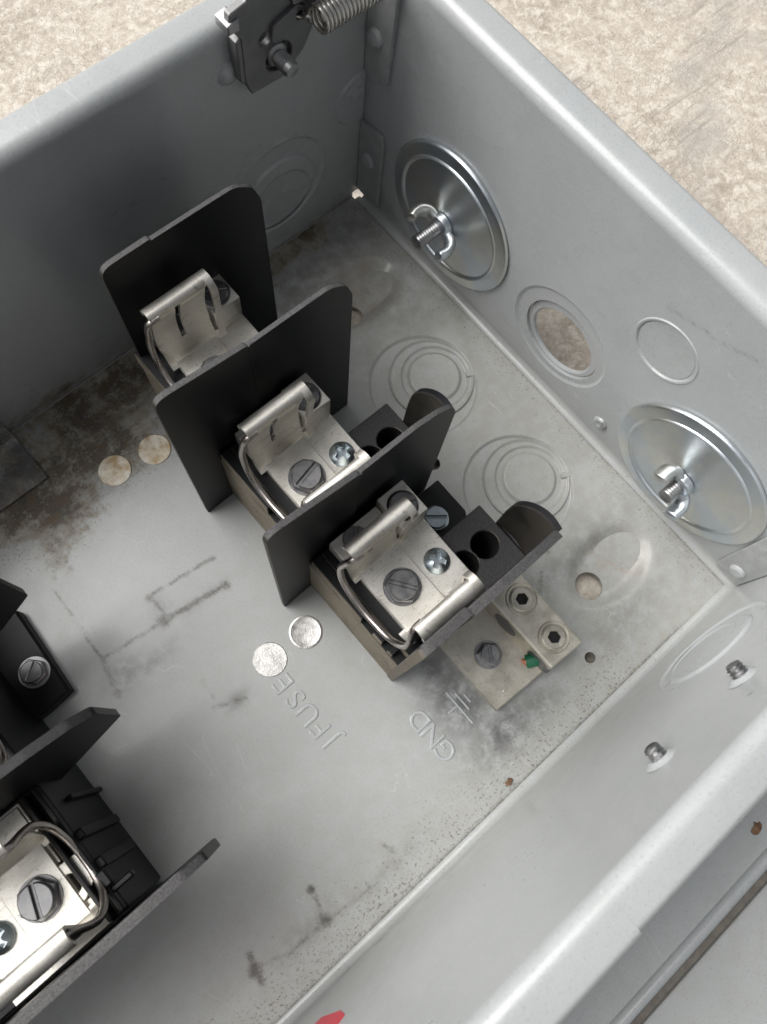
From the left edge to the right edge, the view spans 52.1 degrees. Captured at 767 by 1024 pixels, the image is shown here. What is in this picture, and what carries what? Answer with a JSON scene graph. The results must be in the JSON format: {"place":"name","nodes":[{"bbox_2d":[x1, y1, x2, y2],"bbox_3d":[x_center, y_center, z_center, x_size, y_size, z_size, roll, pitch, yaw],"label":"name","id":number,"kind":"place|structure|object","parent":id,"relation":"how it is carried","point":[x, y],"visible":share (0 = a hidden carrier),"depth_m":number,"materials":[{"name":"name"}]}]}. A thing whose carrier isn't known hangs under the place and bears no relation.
{"place":"outdoors","nodes":[
{"label":"outdoors","id":0,"kind":"place"},
{"bbox_2d":[0,0,766,662],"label":"ground","id":1,"kind":"structure","parent":0,"point":[676,90],"depth_m":0.37,"materials":[{"name":"beige concrete"}]},
{"bbox_2d":[0,0,766,1023],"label":"steel enclosure","id":2,"kind":"object","parent":1,"relation":"on","point":[396,850],"visible":0.88,"depth_m":0.27,"materials":[{"name":"grey metal"}]},
{"bbox_2d":[0,423,47,512],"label":"angle bracket","id":3,"kind":"object","parent":2,"relation":"attached to","point":[22,473],"visible":1,"depth_m":0.29,"materials":[{"name":"grey metal"}]},
{"bbox_2d":[0,578,219,1023],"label":"switch block","id":4,"kind":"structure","parent":2,"relation":"in","point":[78,872],"depth_m":0.22,"materials":[{"name":"black plastic"}]},
{"bbox_2d":[215,0,313,93],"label":"interlock bracket","id":5,"kind":"object","parent":2,"relation":"attached to","point":[244,25],"visible":1,"depth_m":0.23,"materials":[{"name":"grey metal"}]},
{"bbox_2d":[296,0,382,34],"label":"tension spring","id":6,"kind":"object","parent":5,"relation":"hanging from","point":[325,17],"visible":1,"depth_m":0.22,"materials":[{"name":"metal"}]},
{"bbox_2d":[315,1010,344,1023],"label":"warning sticker","id":7,"kind":"object","parent":2,"relation":"attached to","point":[335,1017],"visible":1,"depth_m":0.23,"materials":[{"name":"red paper"}]},
{"bbox_2d":[99,184,562,680],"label":"fuse block","id":8,"kind":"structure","parent":2,"relation":"in","point":[380,556],"depth_m":0.24,"materials":[{"name":"black plastic"}]},
{"bbox_2d":[394,138,507,290],"bbox_3d":[0.019,-0.105,0.293,0.018,0.061,0.061,-39,81,-13],"label":"closure plate","id":9,"kind":"object","parent":2,"relation":"on","point":[451,214],"visible":1,"depth_m":0.29,"materials":[{"name":"metal"}]},
{"bbox_2d":[505,778,512,785],"bbox_3d":[0.045,0.096,0.278,0.003,0.001,0.002,-39,81,-13],"label":"leaf fragment","id":10,"kind":"object","parent":2,"relation":"in","point":[508,782],"visible":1,"depth_m":0.28,"materials":[{"name":"brown plant"}]},
{"bbox_2d":[439,574,581,710],"bbox_3d":[0.046,0.047,0.284,0.040,0.015,0.034,-39,81,-13],"label":"grounding lug","id":11,"kind":"object","parent":2,"relation":"in","point":[489,646],"visible":0.99,"depth_m":0.28,"materials":[{"name":"metal"}]},
{"bbox_2d":[521,654,539,667],"bbox_3d":[0.054,0.053,0.283,0.007,0.006,0.007,-39,81,-13],"label":"wire stub","id":12,"kind":"object","parent":11,"relation":"in","point":[529,661],"visible":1,"depth_m":0.28,"materials":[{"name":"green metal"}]},
{"bbox_2d":[644,742,674,771],"bbox_3d":[0.071,0.063,0.204,0.010,0.010,0.005,-39,81,-13],"label":"screw tip","id":13,"kind":"object","parent":2,"relation":"in","point":[657,754],"visible":1,"depth_m":0.20,"materials":[{"name":"grey metal"}]},
{"bbox_2d":[561,793,766,1023],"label":"enclosure cover","id":14,"kind":"object","parent":2,"relation":"on","point":[696,952],"visible":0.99,"depth_m":0.23,"materials":[{"name":"grey metal"}]},
{"bbox_2d":[618,403,766,544],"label":"closure plate","id":15,"kind":"object","parent":2,"relation":"on","point":[693,473],"visible":1,"depth_m":0.27,"materials":[{"name":"metal"}]},
{"bbox_2d":[726,660,756,688],"bbox_3d":[0.095,0.043,0.211,0.010,0.010,0.005,-39,81,-13],"label":"screw tip","id":16,"kind":"object","parent":2,"relation":"in","point":[739,672],"visible":1,"depth_m":0.21,"materials":[{"name":"grey metal"}]},
{"bbox_2d":[751,822,761,834],"bbox_3d":[0.115,0.097,0.242,0.004,0.001,0.003,-39,81,-13],"label":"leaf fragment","id":17,"kind":"object","parent":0,"point":[756,829],"visible":1,"depth_m":0.24,"materials":[{"name":"brown plant"}]}
]}

